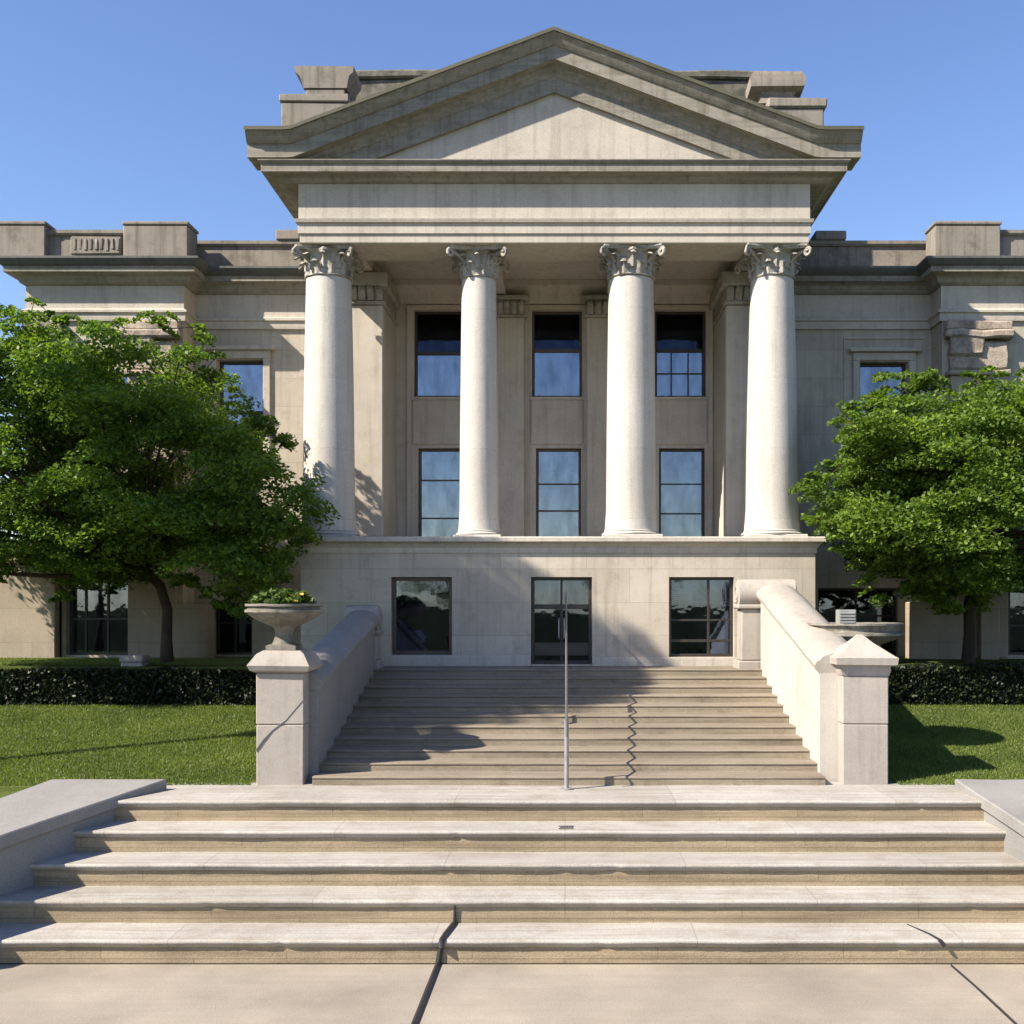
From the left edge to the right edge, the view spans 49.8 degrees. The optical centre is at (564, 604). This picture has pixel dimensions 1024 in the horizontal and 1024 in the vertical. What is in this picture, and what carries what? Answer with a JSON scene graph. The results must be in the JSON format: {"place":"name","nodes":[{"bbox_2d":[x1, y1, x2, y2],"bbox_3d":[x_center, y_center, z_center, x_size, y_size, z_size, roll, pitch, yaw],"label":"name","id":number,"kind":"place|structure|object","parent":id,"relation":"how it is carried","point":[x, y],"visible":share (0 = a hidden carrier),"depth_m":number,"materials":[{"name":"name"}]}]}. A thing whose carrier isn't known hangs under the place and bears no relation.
{"place":"outdoors","nodes":[
{"label":"outdoors","id":0,"kind":"place"},
{"bbox_2d":[0,657,252,664],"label":"terrace grass","id":1,"kind":"structure","parent":0,"point":[116,661],"depth_m":21.79,"materials":[{"name":"green plant"}]},
{"bbox_2d":[0,656,257,797],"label":"lawn","id":2,"kind":"structure","parent":0,"point":[7,790],"depth_m":17.24,"materials":[{"name":"green plant"}]},
{"bbox_2d":[74,764,106,778],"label":"weeds","id":3,"kind":"object","parent":2,"relation":"on","point":[85,777],"visible":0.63,"depth_m":14.79,"materials":[{"name":"green plant"}]},
{"bbox_2d":[0,664,256,706],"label":"hedge","id":4,"kind":"object","parent":2,"relation":"on","point":[169,685],"visible":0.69,"depth_m":20.02,"materials":[{"name":"green plant"}]},
{"bbox_2d":[120,655,149,665],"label":"stone block","id":5,"kind":"structure","parent":2,"relation":"on","point":[134,660],"depth_m":20.72,"materials":[{"name":"grey stone"}]},
{"bbox_2d":[0,296,341,662],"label":"leaning tree","id":6,"kind":"object","parent":2,"relation":"on","point":[59,491],"visible":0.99,"depth_m":19.31,"materials":[{"name":"green plant"}]},
{"bbox_2d":[0,26,1023,665],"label":"civic building","id":7,"kind":"structure","parent":2,"relation":"on","point":[516,338],"depth_m":20.88,"materials":[{"name":"stone"}]},
{"bbox_2d":[70,580,127,653],"bbox_3d":[-10.019,0.215,23.867,1.365,1.708,0.195,0,0,0],"label":"window","id":8,"kind":"structure","parent":7,"relation":"in","point":[101,616],"depth_m":23.95,"materials":[{"name":"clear glass"}]},
{"bbox_2d":[81,374,127,473],"bbox_3d":[-9.944,-3.901,23.753,1.257,2.189,0.465,0,0,0],"label":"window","id":9,"kind":"structure","parent":7,"relation":"in","point":[126,380],"depth_m":23.97,"materials":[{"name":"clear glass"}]},
{"bbox_2d":[216,602,251,654],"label":"window","id":10,"kind":"structure","parent":7,"relation":"in","point":[233,634],"depth_m":24.63,"materials":[{"name":"black glass"}]},
{"bbox_2d":[220,362,262,453],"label":"window","id":11,"kind":"structure","parent":7,"relation":"in","point":[251,373],"depth_m":24.67,"materials":[{"name":"blue glass"}]},
{"bbox_2d":[392,577,451,653],"bbox_3d":[-2.661,0.204,20.628,1.123,1.439,0.195,0,0,0],"label":"window","id":12,"kind":"structure","parent":7,"relation":"in","point":[421,606],"depth_m":20.71,"materials":[{"name":"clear glass"}]},
{"bbox_2d":[415,312,460,396],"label":"window","id":13,"kind":"structure","parent":7,"relation":"in","point":[436,333],"depth_m":24.17,"materials":[{"name":"black glass"}]},
{"bbox_2d":[419,449,459,536],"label":"window","id":14,"kind":"structure","parent":7,"relation":"in","point":[425,463],"depth_m":24.27,"materials":[{"name":"blue glass"}]},
{"bbox_2d":[532,312,581,396],"bbox_3d":[-0.175,-5.487,24.170,1.083,1.890,0.080,0,0,0],"label":"window","id":15,"kind":"structure","parent":7,"relation":"in","point":[552,332],"depth_m":24.17,"materials":[{"name":"black glass"}]},
{"bbox_2d":[536,449,580,536],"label":"window","id":16,"kind":"structure","parent":7,"relation":"in","point":[542,463],"depth_m":24.27,"materials":[{"name":"blue glass"}]},
{"bbox_2d":[531,577,591,663],"bbox_3d":[-0.065,0.290,20.587,1.123,1.611,0.277,0,0,0],"label":"door","id":17,"kind":"structure","parent":7,"relation":"in","point":[547,593],"depth_m":20.71,"materials":[{"name":"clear glass"}]},
{"bbox_2d":[655,312,704,396],"bbox_3d":[2.520,-5.487,24.170,1.105,1.890,0.080,0,0,0],"label":"window","id":18,"kind":"structure","parent":7,"relation":"in","point":[675,332],"depth_m":24.17,"materials":[{"name":"black glass"}]},
{"bbox_2d":[659,449,703,536],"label":"window","id":19,"kind":"structure","parent":7,"relation":"in","point":[665,463],"depth_m":24.19,"materials":[{"name":"blue glass"}]},
{"bbox_2d":[669,577,732,655],"bbox_3d":[2.531,0.223,20.608,1.197,1.476,0.195,0,0,0],"label":"window","id":20,"kind":"structure","parent":7,"relation":"in","point":[700,608],"depth_m":20.69,"materials":[{"name":"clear glass"}]},
{"bbox_2d":[818,588,895,655],"bbox_3d":[6.473,0.398,24.548,1.759,1.538,0.195,0,0,0],"label":"window","id":21,"kind":"structure","parent":7,"relation":"in","point":[830,600],"depth_m":24.63,"materials":[{"name":"black glass"}]},
{"bbox_2d":[860,364,904,473],"bbox_3d":[7.047,-4.128,24.453,1.180,2.472,0.465,0,0,0],"label":"window","id":22,"kind":"structure","parent":7,"relation":"in","point":[866,370],"depth_m":24.67,"materials":[{"name":"blue glass"}]},
{"bbox_2d":[1008,590,1023,653],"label":"window","id":23,"kind":"structure","parent":7,"relation":"in","point":[1015,600],"depth_m":23.95,"materials":[{"name":"black glass"}]},
{"bbox_2d":[0,963,1023,1023],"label":"pavement","id":24,"kind":"structure","parent":0,"point":[493,994],"depth_m":10.39,"materials":[{"name":"beige concrete"}]},
{"bbox_2d":[411,905,455,1023],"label":"joint strip","id":25,"kind":"object","parent":24,"relation":"on","point":[431,980],"visible":1,"depth_m":10.97,"materials":[{"name":"black rubber"}]},
{"bbox_2d":[0,782,1023,962],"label":"stone steps","id":26,"kind":"structure","parent":24,"relation":"on","point":[827,872],"depth_m":12.36,"materials":[{"name":"beige stone"}]},
{"bbox_2d":[246,649,322,784],"bbox_3d":[-3.797,1.509,14.952,0.830,1.813,0.837,0,0,0],"label":"pedestal","id":27,"kind":"object","parent":26,"relation":"on","point":[282,717],"visible":0.87,"depth_m":14.63,"materials":[{"name":"stone"}]},
{"bbox_2d":[245,604,323,649],"bbox_3d":[-3.812,0.293,14.950,1.042,0.624,1.043,0,0,0],"label":"urn","id":28,"kind":"object","parent":27,"relation":"on","point":[283,620],"visible":0.98,"depth_m":14.67,"materials":[{"name":"stone"}]},
{"bbox_2d":[246,587,318,603],"bbox_3d":[-3.850,-0.043,14.948,0.957,0.410,0.916,0,0,0],"label":"flowering plant","id":29,"kind":"object","parent":28,"relation":"in","point":[283,595],"visible":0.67,"depth_m":14.73,"materials":[{"name":"green plant"}]},
{"bbox_2d":[560,590,572,789],"bbox_3d":[0.020,1.062,17.028,0.170,2.685,5.846,0,0,0],"label":"handrail","id":30,"kind":"object","parent":26,"relation":"on","point":[566,722],"visible":1,"depth_m":14.29,"materials":[{"name":"silver metal"}]},
{"bbox_2d":[559,825,573,828],"bbox_3d":[0.015,2.643,13.080,0.180,0.012,0.160,0,0,0],"label":"drain cover","id":31,"kind":"object","parent":26,"relation":"on","point":[565,826],"visible":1,"depth_m":13.10,"materials":[{"name":"grey metal"}]},
{"bbox_2d":[312,666,825,785],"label":"entrance stairs","id":32,"kind":"structure","parent":26,"relation":"on","point":[628,726],"depth_m":16.50,"materials":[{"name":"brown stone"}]},
{"bbox_2d":[307,605,383,781],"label":"stair wall","id":33,"kind":"structure","parent":32,"relation":"on","point":[346,649],"depth_m":16.69,"materials":[{"name":"grey stone"}]},
{"bbox_2d":[733,579,846,781],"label":"stair wall","id":34,"kind":"structure","parent":32,"relation":"on","point":[785,647],"depth_m":16.88,"materials":[{"name":"stone"}]},
{"bbox_2d":[830,634,898,784],"bbox_3d":[4.009,1.406,14.983,0.836,2.020,0.836,0,0,0],"label":"pedestal","id":35,"kind":"object","parent":26,"relation":"on","point":[862,663],"visible":0.86,"depth_m":14.68,"materials":[{"name":"stone"}]},
{"bbox_2d":[907,924,1017,1023],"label":"crack filler","id":36,"kind":"object","parent":24,"relation":"on","point":[941,942],"visible":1,"depth_m":10.69,"materials":[{"name":"black rubber"}]},
{"bbox_2d":[0,0,1023,539],"label":"sky","id":37,"kind":"structure","parent":0,"point":[113,112],"materials":[{"name":"blue"}]},
{"bbox_2d":[887,656,1023,784],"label":"lawn","id":38,"kind":"structure","parent":0,"point":[902,660],"depth_m":17.58,"materials":[{"name":"green plant"}]},
{"bbox_2d":[786,365,1023,662],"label":"spreading tree","id":39,"kind":"object","parent":38,"relation":"on","point":[965,487],"visible":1,"depth_m":19.38,"materials":[{"name":"green plant"}]},
{"bbox_2d":[888,662,1023,706],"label":"hedge","id":40,"kind":"object","parent":38,"relation":"on","point":[933,683],"visible":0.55,"depth_m":20.03,"materials":[{"name":"green plant"}]},
{"bbox_3d":[4.361,1.665,16.600,0.740,1.410,0.740,0,0,0],"label":"urn stand","id":41,"kind":"object","parent":38,"relation":"on","visible":0},
{"bbox_2d":[807,622,903,644],"bbox_3d":[4.362,0.613,16.599,1.445,0.695,1.436,0,0,0],"label":"urn","id":42,"kind":"object","parent":41,"relation":"on","point":[877,633],"visible":0.57,"depth_m":16.01,"materials":[{"name":"stone"}]},
{"bbox_2d":[836,610,855,623],"bbox_3d":[4.200,0.200,16.444,0.260,0.260,0.212,0,0,0],"label":"vent box","id":43,"kind":"object","parent":42,"relation":"on","point":[845,616],"visible":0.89,"depth_m":16.35,"materials":[{"name":"paint"}]},
{"label":"ground","id":44,"kind":"structure","parent":0,"visible":0},
{"bbox_2d":[0,779,166,894],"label":"wall","id":45,"kind":"structure","parent":44,"relation":"on","point":[41,821],"depth_m":12.88,"materials":[{"name":"grey stone"}]},
{"bbox_2d":[954,779,1023,861],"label":"wall","id":46,"kind":"structure","parent":44,"relation":"on","point":[1002,804],"depth_m":13.28,"materials":[{"name":"grey stone"}]}
]}

